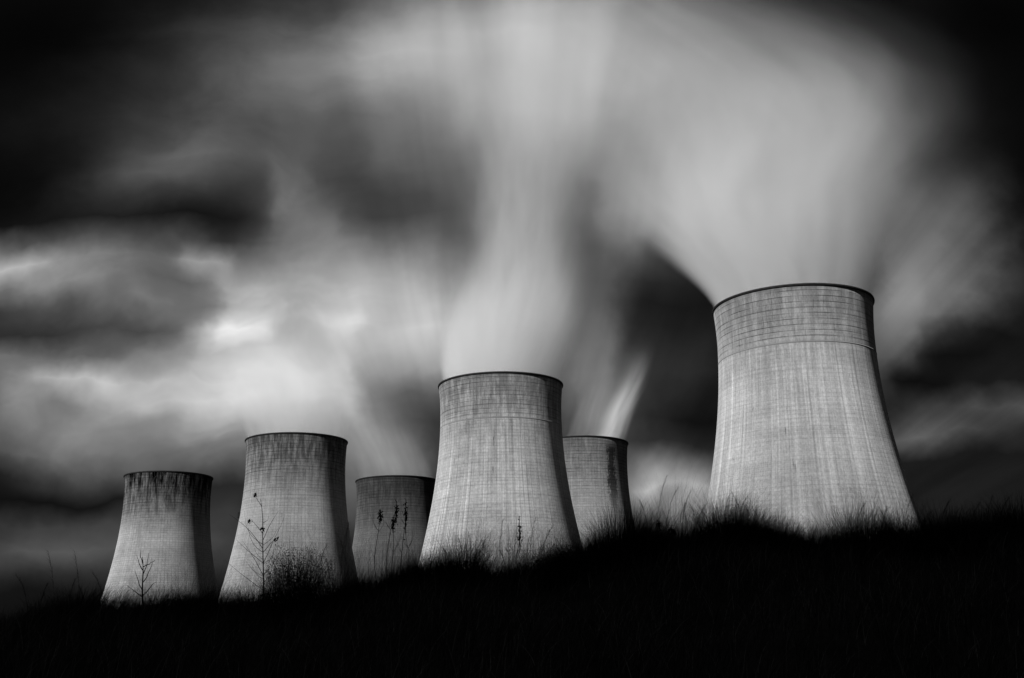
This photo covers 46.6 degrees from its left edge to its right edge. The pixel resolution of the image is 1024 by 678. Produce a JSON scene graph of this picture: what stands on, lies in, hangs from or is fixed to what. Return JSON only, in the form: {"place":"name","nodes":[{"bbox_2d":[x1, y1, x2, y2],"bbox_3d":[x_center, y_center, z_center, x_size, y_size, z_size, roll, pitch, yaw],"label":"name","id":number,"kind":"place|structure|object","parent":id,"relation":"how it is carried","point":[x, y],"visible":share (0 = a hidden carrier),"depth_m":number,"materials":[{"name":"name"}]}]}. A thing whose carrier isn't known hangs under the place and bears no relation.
{"place":"outdoors","nodes":[
{"label":"outdoors","id":0,"kind":"place"},
{"bbox_2d":[102,470,218,608],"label":"cooling tower","id":1,"kind":"structure","parent":0,"point":[166,516],"depth_m":724.94,"materials":[{"name":"concrete"}]},
{"bbox_2d":[220,432,356,603],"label":"cooling tower","id":2,"kind":"structure","parent":0,"point":[299,477],"depth_m":612.56,"materials":[{"name":"concrete"}]},
{"bbox_2d":[352,475,435,588],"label":"cooling tower","id":3,"kind":"structure","parent":0,"point":[375,494],"depth_m":757.44,"materials":[{"name":"concrete"}]},
{"bbox_2d":[418,371,581,572],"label":"cooling tower","id":4,"kind":"structure","parent":0,"point":[501,438],"depth_m":491.33,"materials":[{"name":"concrete"}]},
{"bbox_2d":[0,508,1023,677],"bbox_3d":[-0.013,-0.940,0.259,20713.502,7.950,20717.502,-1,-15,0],"label":"ground","id":5,"kind":"structure","parent":0,"point":[799,636],"depth_m":8.29,"materials":[{"name":"black plant"}]},
{"bbox_2d":[40,582,50,604],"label":"feathery reed","id":6,"kind":"object","parent":5,"relation":"on","point":[43,593],"visible":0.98,"depth_m":10.96,"materials":[{"name":"black plant"}]},
{"bbox_2d":[3,576,147,629],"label":"grass tussock","id":7,"kind":"object","parent":5,"relation":"on","point":[64,602],"depth_m":11.35,"materials":[{"name":"black plant"}]},
{"bbox_2d":[92,574,105,621],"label":"feathery reed","id":8,"kind":"object","parent":5,"relation":"on","point":[100,588],"visible":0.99,"depth_m":10.52,"materials":[{"name":"black plant"}]},
{"bbox_2d":[128,552,155,619],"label":"twiggy shrub","id":9,"kind":"object","parent":5,"relation":"on","point":[142,579],"visible":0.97,"depth_m":11.21,"materials":[{"name":"black plant"}]},
{"bbox_2d":[125,585,201,622],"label":"grass tussock","id":10,"kind":"object","parent":5,"relation":"on","point":[170,596],"depth_m":11.40,"materials":[{"name":"black plant"}]},
{"bbox_2d":[124,545,253,624],"bbox_3d":[-3.075,2.382,11.551,1.407,0.872,1.423,-8,-17,24],"label":"grass tussock","id":11,"kind":"object","parent":5,"relation":"on","point":[220,596],"depth_m":11.46,"materials":[{"name":"black plant"}]},
{"bbox_2d":[155,585,242,623],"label":"grass tussock","id":12,"kind":"object","parent":5,"relation":"on","point":[201,603],"depth_m":11.37,"materials":[{"name":"black plant"}]},
{"bbox_2d":[213,577,278,620],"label":"grass tussock","id":13,"kind":"object","parent":5,"relation":"on","point":[248,601],"depth_m":11.43,"materials":[{"name":"black plant"}]},
{"bbox_2d":[227,493,283,627],"bbox_3d":[-2.271,1.944,10.474,0.528,1.186,0.076,-2,-15,3],"label":"sapling","id":14,"kind":"object","parent":5,"relation":"on","point":[262,529],"visible":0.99,"depth_m":10.49,"materials":[{"name":"black plant"}]},
{"bbox_2d":[204,515,339,618],"bbox_3d":[-2.150,2.215,11.585,1.481,1.110,1.466,-7,-16,20],"label":"grass tussock","id":15,"kind":"object","parent":5,"relation":"on","point":[279,572],"depth_m":11.58,"materials":[{"name":"black plant"}]},
{"bbox_2d":[248,536,349,624],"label":"bush","id":16,"kind":"object","parent":5,"relation":"on","point":[288,589],"visible":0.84,"depth_m":10.90,"materials":[{"name":"black plant"}]},
{"bbox_2d":[313,543,331,599],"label":"feathery reed","id":17,"kind":"object","parent":5,"relation":"on","point":[320,565],"visible":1,"depth_m":10.12,"materials":[{"name":"black plant"}]},
{"bbox_2d":[271,506,410,614],"bbox_3d":[-1.608,2.099,11.524,1.971,1.208,1.440,-1,-15,0],"label":"grass tussock","id":18,"kind":"object","parent":5,"relation":"on","point":[339,575],"depth_m":11.56,"materials":[{"name":"black plant"}]},
{"bbox_2d":[340,521,352,568],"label":"feathery reed","id":19,"kind":"object","parent":5,"relation":"on","point":[346,544],"visible":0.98,"depth_m":10.98,"materials":[{"name":"black plant"}]},
{"bbox_2d":[339,526,354,600],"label":"feathery reed","id":20,"kind":"object","parent":5,"relation":"on","point":[341,559],"visible":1,"depth_m":10.68,"materials":[{"name":"black plant"}]},
{"bbox_2d":[320,566,386,613],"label":"grass tussock","id":21,"kind":"object","parent":5,"relation":"on","point":[357,593],"depth_m":11.40,"materials":[{"name":"black plant"}]},
{"bbox_2d":[369,509,383,593],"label":"weed stem","id":22,"kind":"object","parent":5,"relation":"on","point":[380,516],"visible":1,"depth_m":10.74,"materials":[{"name":"black plant"}]},
{"bbox_2d":[327,507,427,607],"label":"grass tussock","id":23,"kind":"object","parent":5,"relation":"on","point":[376,567],"depth_m":11.53,"materials":[{"name":"black plant"}]},
{"bbox_2d":[381,499,399,592],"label":"weed stem","id":24,"kind":"object","parent":5,"relation":"on","point":[396,512],"visible":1,"depth_m":10.55,"materials":[{"name":"black plant"}]},
{"bbox_2d":[388,515,401,591],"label":"weed stem","id":25,"kind":"object","parent":5,"relation":"on","point":[393,527],"visible":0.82,"depth_m":10.91,"materials":[{"name":"black plant"}]},
{"bbox_2d":[365,558,431,600],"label":"grass tussock","id":26,"kind":"object","parent":5,"relation":"on","point":[393,581],"depth_m":11.44,"materials":[{"name":"black plant"}]},
{"bbox_2d":[394,502,408,590],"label":"weed stem","id":27,"kind":"object","parent":5,"relation":"on","point":[405,512],"visible":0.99,"depth_m":10.63,"materials":[{"name":"black plant"}]},
{"bbox_2d":[401,529,415,575],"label":"weed stem","id":28,"kind":"object","parent":5,"relation":"on","point":[408,553],"visible":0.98,"depth_m":10.88,"materials":[{"name":"black plant"}]},
{"bbox_2d":[381,541,467,596],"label":"grass tussock","id":29,"kind":"object","parent":5,"relation":"on","point":[430,570],"depth_m":11.45,"materials":[{"name":"black plant"}]},
{"bbox_2d":[451,536,464,594],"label":"feathery reed","id":30,"kind":"object","parent":5,"relation":"on","point":[461,553],"visible":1,"depth_m":10.23,"materials":[{"name":"black plant"}]},
{"bbox_2d":[395,499,530,592],"bbox_3d":[-0.435,1.977,11.737,1.755,1.121,1.440,-1,-15,0],"label":"grass tussock","id":31,"kind":"object","parent":5,"relation":"on","point":[474,541],"depth_m":11.53,"materials":[{"name":"black plant"}]},
{"bbox_2d":[423,528,520,591],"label":"grass tussock","id":32,"kind":"object","parent":5,"relation":"on","point":[464,560],"depth_m":11.48,"materials":[{"name":"black plant"}]},
{"bbox_2d":[480,537,486,585],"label":"feathery reed","id":33,"kind":"object","parent":5,"relation":"on","point":[483,542],"visible":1,"depth_m":10.42,"materials":[{"name":"black plant"}]},
{"bbox_2d":[484,545,505,593],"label":"weed stem","id":34,"kind":"object","parent":5,"relation":"on","point":[498,571],"visible":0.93,"depth_m":10.72,"materials":[{"name":"black plant"}]},
{"bbox_2d":[475,557,522,590],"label":"grass tussock","id":35,"kind":"object","parent":5,"relation":"on","point":[498,572],"depth_m":11.47,"materials":[{"name":"black plant"}]},
{"bbox_2d":[493,549,506,579],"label":"feathery reed","id":36,"kind":"object","parent":5,"relation":"on","point":[503,559],"visible":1,"depth_m":10.61,"materials":[{"name":"black plant"}]},
{"bbox_2d":[463,499,548,589],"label":"grass tussock","id":37,"kind":"object","parent":5,"relation":"on","point":[506,556],"depth_m":11.56,"materials":[{"name":"black plant"}]},
{"bbox_2d":[504,537,518,581],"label":"weed stem","id":38,"kind":"object","parent":5,"relation":"on","point":[509,560],"visible":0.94,"depth_m":10.84,"materials":[{"name":"black plant"}]},
{"bbox_2d":[507,516,522,593],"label":"weed stem","id":39,"kind":"object","parent":5,"relation":"on","point":[519,537],"visible":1,"depth_m":10.69,"materials":[{"name":"black plant"}]},
{"bbox_2d":[525,533,542,594],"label":"feathery reed","id":40,"kind":"object","parent":5,"relation":"on","point":[526,557],"visible":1,"depth_m":10.40,"materials":[{"name":"black plant"}]},
{"bbox_2d":[495,537,573,590],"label":"grass tussock","id":41,"kind":"object","parent":5,"relation":"on","point":[523,562],"depth_m":11.46,"materials":[{"name":"black plant"}]},
{"bbox_2d":[529,516,540,557],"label":"feathery reed","id":42,"kind":"object","parent":5,"relation":"on","point":[532,534],"visible":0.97,"depth_m":11.31,"materials":[{"name":"black plant"}]},
{"bbox_2d":[494,498,593,585],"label":"grass tussock","id":43,"kind":"object","parent":5,"relation":"on","point":[542,545],"depth_m":11.64,"materials":[{"name":"black plant"}]},
{"bbox_2d":[538,524,553,594],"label":"feathery reed","id":44,"kind":"object","parent":5,"relation":"on","point":[544,544],"visible":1,"depth_m":10.40,"materials":[{"name":"black plant"}]},
{"bbox_2d":[529,538,609,586],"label":"bush","id":45,"kind":"object","parent":5,"relation":"on","point":[570,564],"visible":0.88,"depth_m":11.14,"materials":[{"name":"black plant"}]},
{"bbox_2d":[532,522,625,576],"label":"grass tussock","id":46,"kind":"object","parent":5,"relation":"on","point":[588,547],"depth_m":11.50,"materials":[{"name":"black plant"}]},
{"bbox_2d":[563,493,689,575],"bbox_3d":[1.051,1.907,11.675,1.522,0.904,1.568,-1,-15,0],"label":"grass tussock","id":47,"kind":"object","parent":5,"relation":"on","point":[625,550],"depth_m":11.48,"materials":[{"name":"black plant"}]},
{"bbox_2d":[636,497,649,560],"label":"feathery reed","id":48,"kind":"object","parent":5,"relation":"on","point":[646,520],"visible":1,"depth_m":10.50,"materials":[{"name":"black plant"}]},
{"bbox_2d":[639,520,661,562],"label":"weed stem","id":49,"kind":"object","parent":5,"relation":"on","point":[658,523],"visible":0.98,"depth_m":10.72,"materials":[{"name":"black plant"}]},
{"bbox_2d":[598,504,703,568],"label":"grass tussock","id":50,"kind":"object","parent":5,"relation":"on","point":[659,543],"depth_m":11.49,"materials":[{"name":"black plant"}]},
{"bbox_2d":[655,474,667,563],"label":"feathery reed","id":51,"kind":"object","parent":5,"relation":"on","point":[658,508],"visible":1,"depth_m":10.99,"materials":[{"name":"black plant"}]},
{"bbox_2d":[659,522,676,559],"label":"weed stem","id":52,"kind":"object","parent":5,"relation":"on","point":[673,532],"visible":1,"depth_m":10.71,"materials":[{"name":"black plant"}]},
{"bbox_2d":[664,488,678,555],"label":"feathery reed","id":53,"kind":"object","parent":5,"relation":"on","point":[670,504],"visible":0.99,"depth_m":11.54,"materials":[{"name":"black plant"}]},
{"bbox_2d":[622,457,750,562],"bbox_3d":[1.619,1.704,11.763,1.806,1.143,1.640,-1,-15,0],"label":"grass tussock","id":54,"kind":"object","parent":5,"relation":"on","point":[694,523],"depth_m":11.62,"materials":[{"name":"black plant"}]},
{"bbox_2d":[680,489,693,548],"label":"feathery reed","id":55,"kind":"object","parent":5,"relation":"on","point":[686,511],"visible":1,"depth_m":10.68,"materials":[{"name":"black plant"}]},
{"bbox_2d":[646,512,730,562],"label":"grass tussock","id":56,"kind":"object","parent":5,"relation":"on","point":[688,536],"depth_m":11.51,"materials":[{"name":"black plant"}]},
{"bbox_2d":[662,485,784,558],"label":"grass tussock","id":57,"kind":"object","parent":5,"relation":"on","point":[718,526],"depth_m":11.54,"materials":[{"name":"black plant"}]},
{"bbox_2d":[719,509,735,558],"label":"feathery reed","id":58,"kind":"object","parent":5,"relation":"on","point":[726,520],"visible":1,"depth_m":10.22,"materials":[{"name":"black plant"}]},
{"bbox_2d":[674,457,790,558],"bbox_3d":[2.153,1.607,11.673,1.693,1.174,1.626,-13,-20,37],"label":"grass tussock","id":59,"kind":"object","parent":5,"relation":"on","point":[736,512],"depth_m":11.62,"materials":[{"name":"black plant"}]},
{"bbox_2d":[740,502,755,558],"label":"feathery reed","id":60,"kind":"object","parent":5,"relation":"on","point":[750,518],"visible":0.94,"depth_m":10.98,"materials":[{"name":"black plant"}]},
{"bbox_2d":[702,499,794,558],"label":"grass tussock","id":61,"kind":"object","parent":5,"relation":"on","point":[764,532],"depth_m":11.51,"materials":[{"name":"black plant"}]},
{"bbox_2d":[737,507,819,558],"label":"grass tussock","id":62,"kind":"object","parent":5,"relation":"on","point":[787,541],"depth_m":11.51,"materials":[{"name":"black plant"}]},
{"bbox_2d":[778,516,842,559],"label":"grass tussock","id":63,"kind":"object","parent":5,"relation":"on","point":[818,540],"depth_m":11.53,"materials":[{"name":"black plant"}]},
{"bbox_2d":[705,283,921,535],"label":"cooling tower","id":64,"kind":"structure","parent":5,"relation":"on","point":[800,385],"depth_m":380.71,"materials":[{"name":"concrete"}]},
{"bbox_2d":[808,519,825,558],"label":"weed stem","id":65,"kind":"object","parent":5,"relation":"on","point":[813,537],"visible":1,"depth_m":10.80,"materials":[{"name":"black plant"}]},
{"bbox_2d":[764,460,927,561],"bbox_3d":[3.311,1.665,11.734,1.752,1.168,1.575,-1,-15,0],"label":"grass tussock","id":66,"kind":"object","parent":5,"relation":"on","point":[856,528],"depth_m":11.62,"materials":[{"name":"black plant"}]},
{"bbox_2d":[838,526,853,556],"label":"weed stem","id":67,"kind":"object","parent":5,"relation":"on","point":[844,543],"visible":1,"depth_m":10.68,"materials":[{"name":"black plant"}]},
{"bbox_2d":[814,501,934,561],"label":"grass tussock","id":68,"kind":"object","parent":5,"relation":"on","point":[876,538],"depth_m":11.47,"materials":[{"name":"black plant"}]},
{"bbox_2d":[860,506,896,551],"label":"feathery reed","id":69,"kind":"object","parent":5,"relation":"on","point":[883,522],"visible":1,"depth_m":10.80,"materials":[{"name":"black plant"}]},
{"bbox_2d":[842,476,952,558],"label":"grass tussock","id":70,"kind":"object","parent":5,"relation":"on","point":[902,520],"depth_m":11.61,"materials":[{"name":"black plant"}]},
{"bbox_2d":[862,506,958,559],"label":"grass tussock","id":71,"kind":"object","parent":5,"relation":"on","point":[919,545],"depth_m":11.47,"materials":[{"name":"black plant"}]},
{"bbox_2d":[891,498,999,558],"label":"grass tussock","id":72,"kind":"object","parent":5,"relation":"on","point":[947,522],"depth_m":11.51,"materials":[{"name":"black plant"}]},
{"bbox_2d":[940,500,951,536],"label":"feathery reed","id":73,"kind":"object","parent":5,"relation":"on","point":[944,510],"visible":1,"depth_m":10.30,"materials":[{"name":"black plant"}]},
{"bbox_2d":[935,496,1023,556],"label":"grass tussock","id":74,"kind":"object","parent":5,"relation":"on","point":[990,537],"depth_m":11.44,"materials":[{"name":"black plant"}]},
{"bbox_2d":[958,481,1023,550],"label":"grass tussock","id":75,"kind":"object","parent":5,"relation":"on","point":[1015,517],"depth_m":11.57,"materials":[{"name":"black plant"}]},
{"bbox_2d":[0,0,1023,623],"label":"sky","id":76,"kind":"structure","parent":0,"point":[223,223],"materials":[{"name":"grey"}]},
{"bbox_2d":[562,435,632,544],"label":"cooling tower","id":77,"kind":"structure","parent":0,"point":[596,468],"depth_m":635.36,"materials":[{"name":"concrete"}]}
]}

